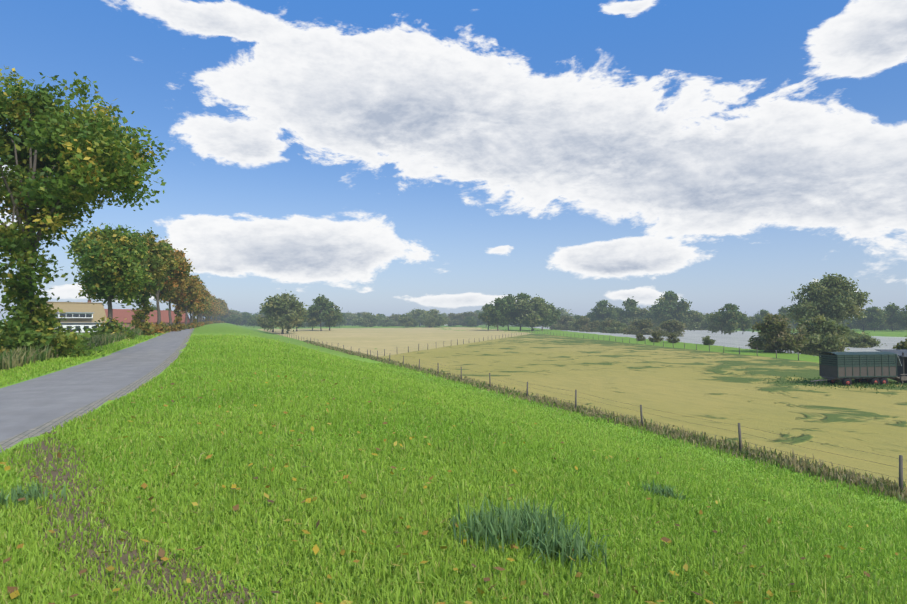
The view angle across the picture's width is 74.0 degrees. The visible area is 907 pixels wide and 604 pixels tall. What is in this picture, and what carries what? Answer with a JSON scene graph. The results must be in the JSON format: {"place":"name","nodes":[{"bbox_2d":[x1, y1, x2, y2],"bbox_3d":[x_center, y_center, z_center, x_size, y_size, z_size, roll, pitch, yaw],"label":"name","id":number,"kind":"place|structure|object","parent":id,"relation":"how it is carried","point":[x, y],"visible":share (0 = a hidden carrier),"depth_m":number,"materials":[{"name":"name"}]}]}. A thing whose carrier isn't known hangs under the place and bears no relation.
{"place":"outdoors","nodes":[
{"label":"outdoors","id":0,"kind":"place"},
{"bbox_2d":[0,328,192,441],"bbox_3d":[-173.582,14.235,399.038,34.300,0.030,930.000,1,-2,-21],"label":"road","id":1,"kind":"structure","parent":0,"point":[30,404],"depth_m":16.57,"materials":[{"name":"grey asphalt"}]},
{"bbox_2d":[145,310,168,324],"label":"barn","id":2,"kind":"structure","parent":0,"point":[164,317],"depth_m":222.47,"materials":[{"name":"brick"}]},
{"bbox_2d":[258,327,528,356],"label":"field","id":3,"kind":"structure","parent":0,"point":[390,341],"depth_m":197.47,"materials":[{"name":"beige plant"}]},
{"bbox_2d":[0,322,906,603],"bbox_3d":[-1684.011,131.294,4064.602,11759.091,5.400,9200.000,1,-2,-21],"label":"ground","id":4,"kind":"structure","parent":0,"point":[228,328],"depth_m":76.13,"materials":[{"name":"green plant"}]},
{"bbox_2d":[37,300,106,331],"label":"building","id":5,"kind":"structure","parent":4,"relation":"on","point":[82,315],"depth_m":179.73,"materials":[{"name":"paint"}]},
{"bbox_2d":[0,66,168,357],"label":"linden","id":6,"kind":"object","parent":4,"relation":"on","point":[63,160],"visible":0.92,"depth_m":27.80,"materials":[{"name":"green plant"}]},
{"bbox_2d":[0,323,168,369],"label":"tall grass","id":7,"kind":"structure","parent":4,"relation":"on","point":[11,359],"depth_m":25.81,"materials":[{"name":"green plant"}]},
{"bbox_2d":[0,328,193,452],"bbox_3d":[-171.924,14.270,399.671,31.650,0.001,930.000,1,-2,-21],"label":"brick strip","id":8,"kind":"object","parent":4,"relation":"on","point":[47,426],"visible":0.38,"depth_m":12.59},
{"bbox_2d":[62,223,154,339],"bbox_3d":[-31.175,-1.655,54.355,7.769,10.892,7.696,0,-2,15],"label":"linden","id":9,"kind":"object","parent":4,"relation":"on","point":[108,258],"visible":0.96,"depth_m":53.54,"materials":[{"name":"green plant"}]},
{"bbox_2d":[104,309,131,328],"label":"barn","id":10,"kind":"structure","parent":4,"relation":"on","point":[124,315],"depth_m":201.16,"materials":[{"name":"brick"}]},
{"bbox_2d":[8,432,263,603],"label":"worn track","id":11,"kind":"structure","parent":4,"relation":"on","point":[94,542],"depth_m":4.67,"materials":[{"name":"soil"}]},
{"bbox_2d":[127,227,181,335],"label":"linden","id":12,"kind":"object","parent":4,"relation":"on","point":[160,262],"visible":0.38,"depth_m":70.78,"materials":[{"name":"green plant"}]},
{"bbox_2d":[151,236,189,332],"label":"linden","id":13,"kind":"object","parent":4,"relation":"on","point":[181,272],"visible":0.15,"depth_m":86.90,"materials":[{"name":"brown plant"}]},
{"bbox_2d":[150,248,194,330],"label":"linden","id":14,"kind":"object","parent":4,"relation":"on","point":[181,255],"visible":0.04,"depth_m":101.48,"materials":[{"name":"brown plant"}]},
{"bbox_2d":[168,311,189,324],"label":"barn","id":15,"kind":"structure","parent":4,"relation":"on","point":[182,317],"depth_m":236.73,"materials":[{"name":"brick"}]},
{"bbox_2d":[159,275,201,329],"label":"linden","id":16,"kind":"object","parent":4,"relation":"on","point":[183,296],"visible":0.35,"depth_m":116.31,"materials":[{"name":"brown plant"}]},
{"bbox_2d":[167,285,203,328],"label":"linden","id":17,"kind":"object","parent":4,"relation":"on","point":[193,305],"visible":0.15,"depth_m":131.81,"materials":[{"name":"brown plant"}]},
{"bbox_2d":[172,291,206,327],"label":"linden","id":18,"kind":"object","parent":4,"relation":"on","point":[203,299],"visible":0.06,"depth_m":146.35,"materials":[{"name":"brown plant"}]},
{"bbox_2d":[188,305,209,326],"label":"linden","id":19,"kind":"object","parent":4,"relation":"on","point":[199,310],"visible":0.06,"depth_m":181.62,"materials":[{"name":"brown plant"}]},
{"bbox_2d":[189,297,209,325],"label":"linden","id":20,"kind":"object","parent":4,"relation":"on","point":[207,301],"visible":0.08,"depth_m":193.12,"materials":[{"name":"brown plant"}]},
{"bbox_2d":[192,275,207,326],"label":"linden","id":21,"kind":"object","parent":4,"relation":"on","point":[203,286],"visible":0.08,"depth_m":160.11,"materials":[{"name":"brown plant"}]},
{"bbox_2d":[193,302,207,326],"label":"linden","id":22,"kind":"object","parent":4,"relation":"on","point":[194,315],"visible":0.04,"depth_m":170.66,"materials":[{"name":"brown plant"}]},
{"bbox_2d":[199,288,211,325],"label":"linden","id":23,"kind":"object","parent":4,"relation":"on","point":[209,294],"visible":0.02,"depth_m":205.22,"materials":[{"name":"brown plant"}]},
{"bbox_2d":[203,303,213,323],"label":"linden","id":24,"kind":"object","parent":4,"relation":"on","point":[210,312],"visible":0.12,"depth_m":282.42,"materials":[{"name":"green plant"}]},
{"bbox_2d":[204,299,215,323],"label":"linden","id":25,"kind":"object","parent":4,"relation":"on","point":[205,316],"visible":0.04,"depth_m":305.00,"materials":[{"name":"brown plant"}]},
{"bbox_2d":[217,298,226,322],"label":"linden","id":26,"kind":"object","parent":4,"relation":"on","point":[222,302],"visible":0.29,"depth_m":474.49,"materials":[{"name":"brown plant"}]},
{"bbox_2d":[215,311,237,322],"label":"tree","id":27,"kind":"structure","parent":4,"relation":"on","point":[230,313],"depth_m":535.11,"materials":[{"name":"green plant"}]},
{"bbox_2d":[225,315,242,322],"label":"tree","id":28,"kind":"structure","parent":4,"relation":"on","point":[232,318],"depth_m":525.60,"materials":[{"name":"green plant"}]},
{"bbox_2d":[236,312,253,325],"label":"tree","id":29,"kind":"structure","parent":4,"relation":"on","point":[244,313],"depth_m":583.04,"materials":[{"name":"green plant"}]},
{"bbox_2d":[241,314,250,326],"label":"tree","id":30,"kind":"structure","parent":4,"relation":"on","point":[245,318],"depth_m":553.52,"materials":[{"name":"green plant"}]},
{"bbox_2d":[247,316,259,325],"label":"tree","id":31,"kind":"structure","parent":4,"relation":"on","point":[251,321],"depth_m":476.47,"materials":[{"name":"green plant"}]},
{"bbox_2d":[255,304,282,331],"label":"tree","id":32,"kind":"object","parent":4,"relation":"on","point":[264,321],"visible":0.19,"depth_m":283.43,"materials":[{"name":"green plant"}]},
{"bbox_2d":[259,290,308,333],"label":"tree","id":33,"kind":"object","parent":4,"relation":"on","point":[289,317],"visible":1,"depth_m":246.28,"materials":[{"name":"green plant"}]},
{"bbox_2d":[292,302,308,330],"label":"tree","id":34,"kind":"object","parent":4,"relation":"on","point":[304,320],"visible":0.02,"depth_m":309.14,"materials":[{"name":"green plant"}]},
{"bbox_2d":[306,308,317,329],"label":"tree","id":35,"kind":"object","parent":4,"relation":"on","point":[312,324],"visible":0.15,"depth_m":347.64,"materials":[{"name":"green plant"}]},
{"bbox_2d":[307,294,335,330],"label":"tree","id":36,"kind":"object","parent":4,"relation":"on","point":[319,311],"visible":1,"depth_m":320.32,"materials":[{"name":"green plant"}]},
{"bbox_2d":[322,301,342,330],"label":"tree","id":37,"kind":"object","parent":4,"relation":"on","point":[334,320],"visible":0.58,"depth_m":330.71,"materials":[{"name":"green plant"}]},
{"bbox_2d":[0,479,701,578],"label":"grass tufts","id":38,"kind":"object","parent":4,"relation":"on","point":[519,523],"visible":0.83,"depth_m":5.09,"materials":[{"name":"green plant"}]},
{"bbox_2d":[346,314,356,325],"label":"tree","id":39,"kind":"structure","parent":4,"relation":"on","point":[350,318],"depth_m":614.71,"materials":[{"name":"green plant"}]},
{"bbox_2d":[351,312,381,326],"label":"tree","id":40,"kind":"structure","parent":4,"relation":"on","point":[368,319],"depth_m":517.21,"materials":[{"name":"green plant"}]},
{"bbox_2d":[377,318,397,326],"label":"tree","id":41,"kind":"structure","parent":4,"relation":"on","point":[386,322],"depth_m":549.99,"materials":[{"name":"green plant"}]},
{"bbox_2d":[390,315,402,325],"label":"tree","id":42,"kind":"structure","parent":4,"relation":"on","point":[394,318],"depth_m":586.06,"materials":[{"name":"green plant"}]},
{"bbox_2d":[398,316,415,327],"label":"tree","id":43,"kind":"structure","parent":4,"relation":"on","point":[406,321],"depth_m":475.71,"materials":[{"name":"green plant"}]},
{"bbox_2d":[406,308,428,326],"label":"tree","id":44,"kind":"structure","parent":4,"relation":"on","point":[415,314],"depth_m":565.84,"materials":[{"name":"green plant"}]},
{"bbox_2d":[416,314,426,326],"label":"tree","id":45,"kind":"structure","parent":4,"relation":"on","point":[419,319],"depth_m":535.54,"materials":[{"name":"green plant"}]},
{"bbox_2d":[422,315,436,327],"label":"tree","id":46,"kind":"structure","parent":4,"relation":"on","point":[427,321],"depth_m":479.04,"materials":[{"name":"green plant"}]},
{"bbox_2d":[421,309,449,326],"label":"tree","id":47,"kind":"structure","parent":4,"relation":"on","point":[441,321],"depth_m":491.50,"materials":[{"name":"green plant"}]},
{"bbox_2d":[370,332,531,355],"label":"cross fence","id":48,"kind":"object","parent":4,"relation":"on","point":[445,344],"visible":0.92,"depth_m":135.67,"materials":[{"name":"brown wood"}]},
{"bbox_2d":[0,371,906,603],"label":"fallen leaves","id":49,"kind":"object","parent":4,"relation":"on","point":[161,554],"visible":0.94,"depth_m":5.04,"materials":[{"name":"orange plant"}]},
{"bbox_2d":[447,313,460,326],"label":"tree","id":50,"kind":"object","parent":4,"relation":"on","point":[450,316],"depth_m":575.08,"materials":[{"name":"green plant"}]},
{"bbox_2d":[449,311,483,326],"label":"tree","id":51,"kind":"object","parent":4,"relation":"on","point":[462,317],"depth_m":562.50,"materials":[{"name":"green plant"}]},
{"bbox_2d":[464,316,476,326],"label":"tree","id":52,"kind":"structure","parent":4,"relation":"on","point":[468,319],"depth_m":521.67,"materials":[{"name":"green plant"}]},
{"bbox_2d":[468,319,476,326],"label":"tree","id":53,"kind":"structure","parent":4,"relation":"on","point":[472,322],"depth_m":487.30,"materials":[{"name":"green plant"}]},
{"bbox_2d":[477,302,491,329],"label":"tree","id":54,"kind":"object","parent":4,"relation":"on","point":[480,315],"visible":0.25,"depth_m":348.18,"materials":[{"name":"green plant"}]},
{"bbox_2d":[482,297,510,330],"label":"tree","id":55,"kind":"object","parent":4,"relation":"on","point":[495,314],"visible":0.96,"depth_m":326.29,"materials":[{"name":"green plant"}]},
{"bbox_2d":[502,294,522,330],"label":"tree","id":56,"kind":"object","parent":4,"relation":"on","point":[510,314],"visible":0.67,"depth_m":330.41,"materials":[{"name":"green plant"}]},
{"bbox_2d":[506,293,530,330],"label":"tree","id":57,"kind":"object","parent":4,"relation":"on","point":[521,296],"visible":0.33,"depth_m":335.85,"materials":[{"name":"green plant"}]},
{"bbox_2d":[514,294,553,330],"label":"tree","id":58,"kind":"object","parent":4,"relation":"on","point":[534,312],"visible":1,"depth_m":323.46,"materials":[{"name":"green plant"}]},
{"bbox_2d":[536,299,555,329],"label":"tree","id":59,"kind":"object","parent":4,"relation":"on","point":[546,323],"visible":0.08,"depth_m":341.32,"materials":[{"name":"green plant"}]},
{"bbox_2d":[548,303,560,329],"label":"tree","id":60,"kind":"object","parent":4,"relation":"on","point":[557,314],"visible":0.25,"depth_m":343.67,"materials":[{"name":"green plant"}]},
{"bbox_2d":[552,315,575,330],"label":"bank bush","id":61,"kind":"object","parent":4,"relation":"on","point":[563,323],"visible":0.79,"depth_m":388.10,"materials":[{"name":"green plant"}]},
{"bbox_2d":[554,307,575,315],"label":"tree","id":62,"kind":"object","parent":4,"relation":"on","point":[563,311],"depth_m":672.27,"materials":[{"name":"green plant"}]},
{"bbox_2d":[569,320,578,330],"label":"bank bush","id":63,"kind":"object","parent":4,"relation":"on","point":[573,324],"visible":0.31,"depth_m":362.79,"materials":[{"name":"green plant"}]},
{"bbox_2d":[573,316,591,331],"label":"bank bush","id":64,"kind":"object","parent":4,"relation":"on","point":[583,320],"visible":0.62,"depth_m":345.32,"materials":[{"name":"green plant"}]},
{"bbox_2d":[265,329,905,490],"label":"fence","id":65,"kind":"object","parent":4,"relation":"on","point":[901,459],"visible":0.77,"depth_m":27.50,"materials":[{"name":"brown wood"}]},
{"bbox_2d":[580,320,600,331],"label":"bank bush","id":66,"kind":"object","parent":4,"relation":"on","point":[594,325],"visible":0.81,"depth_m":332.00,"materials":[{"name":"green plant"}]},
{"bbox_2d":[587,300,619,322],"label":"tree","id":67,"kind":"object","parent":4,"relation":"on","point":[601,310],"visible":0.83,"depth_m":405.12,"materials":[{"name":"green plant"}]},
{"bbox_2d":[303,340,906,502],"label":"wire fence","id":68,"kind":"object","parent":4,"relation":"on","point":[888,485],"visible":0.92,"depth_m":26.79,"materials":[{"name":"grey metal"}]},
{"bbox_2d":[599,318,615,332],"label":"bank bush","id":69,"kind":"object","parent":4,"relation":"on","point":[606,322],"visible":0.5,"depth_m":306.56,"materials":[{"name":"green plant"}]},
{"bbox_2d":[604,321,627,333],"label":"bank bush","id":70,"kind":"object","parent":4,"relation":"on","point":[614,328],"visible":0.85,"depth_m":296.76,"materials":[{"name":"green plant"}]},
{"bbox_2d":[617,296,641,318],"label":"tree","id":71,"kind":"object","parent":4,"relation":"on","point":[629,304],"visible":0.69,"depth_m":409.30,"materials":[{"name":"green plant"}]},
{"bbox_2d":[618,318,659,334],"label":"bank bush","id":72,"kind":"object","parent":4,"relation":"on","point":[643,325],"visible":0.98,"depth_m":266.86,"materials":[{"name":"green plant"}]},
{"bbox_2d":[635,333,645,340],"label":"bush","id":73,"kind":"object","parent":4,"relation":"on","point":[639,337],"visible":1,"depth_m":163.07,"materials":[{"name":"green plant"}]},
{"bbox_2d":[621,307,660,328],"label":"tree","id":74,"kind":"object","parent":4,"relation":"on","point":[643,311],"depth_m":404.76,"materials":[{"name":"green plant"}]},
{"bbox_2d":[644,304,663,329],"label":"tree","id":75,"kind":"object","parent":4,"relation":"on","point":[648,316],"visible":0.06,"depth_m":387.78,"materials":[{"name":"green plant"}]},
{"bbox_2d":[647,331,664,341],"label":"bush","id":76,"kind":"object","parent":4,"relation":"on","point":[655,335],"visible":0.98,"depth_m":152.01,"materials":[{"name":"green plant"}]},
{"bbox_2d":[649,319,688,336],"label":"bank bush","id":77,"kind":"object","parent":4,"relation":"on","point":[669,326],"visible":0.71,"depth_m":238.22,"materials":[{"name":"green plant"}]},
{"bbox_2d":[649,291,691,324],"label":"tree","id":78,"kind":"object","parent":4,"relation":"on","point":[668,306],"visible":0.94,"depth_m":373.20,"materials":[{"name":"green plant"}]},
{"bbox_2d":[665,333,679,342],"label":"bush","id":79,"kind":"object","parent":4,"relation":"on","point":[670,336],"visible":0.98,"depth_m":147.28,"materials":[{"name":"green plant"}]},
{"bbox_2d":[537,331,818,359],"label":"fence","id":80,"kind":"object","parent":4,"relation":"on","point":[684,345],"visible":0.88,"depth_m":116.99,"materials":[{"name":"brown wood"}]},
{"bbox_2d":[679,308,705,330],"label":"tree","id":81,"kind":"object","parent":4,"relation":"on","point":[693,320],"visible":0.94,"depth_m":363.37,"materials":[{"name":"green plant"}]},
{"bbox_2d":[701,314,712,330],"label":"tree","id":82,"kind":"object","parent":4,"relation":"on","point":[704,325],"visible":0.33,"depth_m":367.64,"materials":[{"name":"green plant"}]},
{"bbox_2d":[701,335,715,344],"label":"bush","id":83,"kind":"object","parent":4,"relation":"on","point":[706,340],"visible":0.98,"depth_m":134.05,"materials":[{"name":"green plant"}]},
{"bbox_2d":[704,311,736,333],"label":"tree","id":84,"kind":"object","parent":4,"relation":"on","point":[712,327],"visible":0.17,"depth_m":279.07,"materials":[{"name":"green plant"}]},
{"bbox_2d":[714,303,747,334],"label":"tree","id":85,"kind":"object","parent":4,"relation":"on","point":[732,314],"visible":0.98,"depth_m":270.68,"materials":[{"name":"green plant"}]},
{"bbox_2d":[736,311,752,333],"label":"tree","id":86,"kind":"object","parent":4,"relation":"on","point":[747,323],"visible":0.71,"depth_m":277.38,"materials":[{"name":"green plant"}]},
{"bbox_2d":[745,332,764,349],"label":"bush","id":87,"kind":"object","parent":4,"relation":"on","point":[752,347],"visible":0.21,"depth_m":116.75,"materials":[{"name":"green plant"}]},
{"bbox_2d":[752,309,768,323],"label":"tree","id":88,"kind":"object","parent":4,"relation":"on","point":[760,316],"visible":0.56,"depth_m":354.24,"materials":[{"name":"green plant"}]},
{"bbox_2d":[744,312,813,352],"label":"bush","id":89,"kind":"object","parent":4,"relation":"on","point":[775,337],"visible":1,"depth_m":102.62,"materials":[{"name":"green plant"}]},
{"bbox_2d":[777,306,792,322],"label":"tree","id":90,"kind":"object","parent":4,"relation":"on","point":[783,310],"visible":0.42,"depth_m":353.26,"materials":[{"name":"green plant"}]},
{"bbox_2d":[786,314,854,355],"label":"bush","id":91,"kind":"object","parent":4,"relation":"on","point":[823,335],"visible":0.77,"depth_m":106.52,"materials":[{"name":"green plant"}]},
{"bbox_2d":[783,272,872,327],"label":"tree","id":92,"kind":"object","parent":4,"relation":"on","point":[832,297],"visible":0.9,"depth_m":154.23,"materials":[{"name":"green plant"}]},
{"bbox_2d":[844,318,854,329],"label":"tree","id":93,"kind":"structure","parent":4,"relation":"on","point":[849,324],"depth_m":355.13,"materials":[{"name":"green plant"}]},
{"bbox_2d":[838,329,869,346],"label":"bank bush","id":94,"kind":"object","parent":4,"relation":"on","point":[852,332],"visible":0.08,"depth_m":143.53,"materials":[{"name":"green plant"}]},
{"bbox_2d":[850,312,872,330],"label":"tree","id":95,"kind":"object","parent":4,"relation":"on","point":[861,322],"visible":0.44,"depth_m":321.80,"materials":[{"name":"green plant"}]},
{"bbox_2d":[845,333,885,347],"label":"bush","id":96,"kind":"object","parent":4,"relation":"on","point":[863,341],"visible":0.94,"depth_m":139.25,"materials":[{"name":"green plant"}]},
{"bbox_2d":[850,307,893,329],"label":"tree","id":97,"kind":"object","parent":4,"relation":"on","point":[885,326],"depth_m":339.70,"materials":[{"name":"green plant"}]},
{"bbox_2d":[862,306,887,330],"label":"tree","id":98,"kind":"object","parent":4,"relation":"on","point":[876,317],"visible":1,"depth_m":308.90,"materials":[{"name":"green plant"}]},
{"bbox_2d":[883,302,899,330],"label":"tree","id":99,"kind":"object","parent":4,"relation":"on","point":[891,311],"visible":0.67,"depth_m":309.78,"materials":[{"name":"green plant"}]},
{"bbox_2d":[886,336,906,348],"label":"bush","id":100,"kind":"object","parent":4,"relation":"on","point":[902,345],"visible":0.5,"depth_m":68.53,"materials":[{"name":"green plant"}]},
{"bbox_2d":[887,323,906,330],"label":"bush","id":101,"kind":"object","parent":4,"relation":"on","point":[896,326],"depth_m":335.98,"materials":[{"name":"green plant"}]},
{"bbox_2d":[894,305,906,327],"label":"tree","id":102,"kind":"object","parent":4,"relation":"on","point":[902,317],"visible":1,"depth_m":303.50,"materials":[{"name":"green plant"}]},
{"bbox_2d":[0,0,906,320],"label":"sky","id":103,"kind":"structure","parent":0,"point":[386,157],"materials":[{"name":"blue"}]},
{"bbox_2d":[380,334,906,487],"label":"field","id":104,"kind":"structure","parent":0,"point":[708,386],"depth_m":46.38,"materials":[{"name":"beige plant"}]},
{"bbox_2d":[740,375,906,393],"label":"grass tufts","id":105,"kind":"object","parent":104,"relation":"on","point":[891,383],"visible":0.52,"depth_m":51.31,"materials":[{"name":"green plant"}]},
{"bbox_2d":[810,351,906,385],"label":"livestock trailer","id":106,"kind":"object","parent":104,"relation":"on","point":[873,368],"visible":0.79,"depth_m":50.91,"materials":[{"name":"painted metal"},{"name":"steel"},{"name":"rubber"}]},
{"bbox_2d":[875,349,906,375],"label":"field shelter","id":107,"kind":"object","parent":104,"relation":"on","point":[902,356],"visible":0.42,"depth_m":58.51,"materials":[{"name":"black metal"}]},
{"bbox_2d":[895,374,906,383],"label":"feed trough","id":108,"kind":"object","parent":104,"relation":"on","point":[902,378],"visible":0.67,"depth_m":51.39,"materials":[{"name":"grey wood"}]},
{"bbox_2d":[510,325,906,353],"bbox_3d":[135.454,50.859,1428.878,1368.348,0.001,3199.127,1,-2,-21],"label":"river","id":109,"kind":"structure","parent":0,"point":[737,339],"depth_m":212.46,"materials":[{"name":"grey liquid"}]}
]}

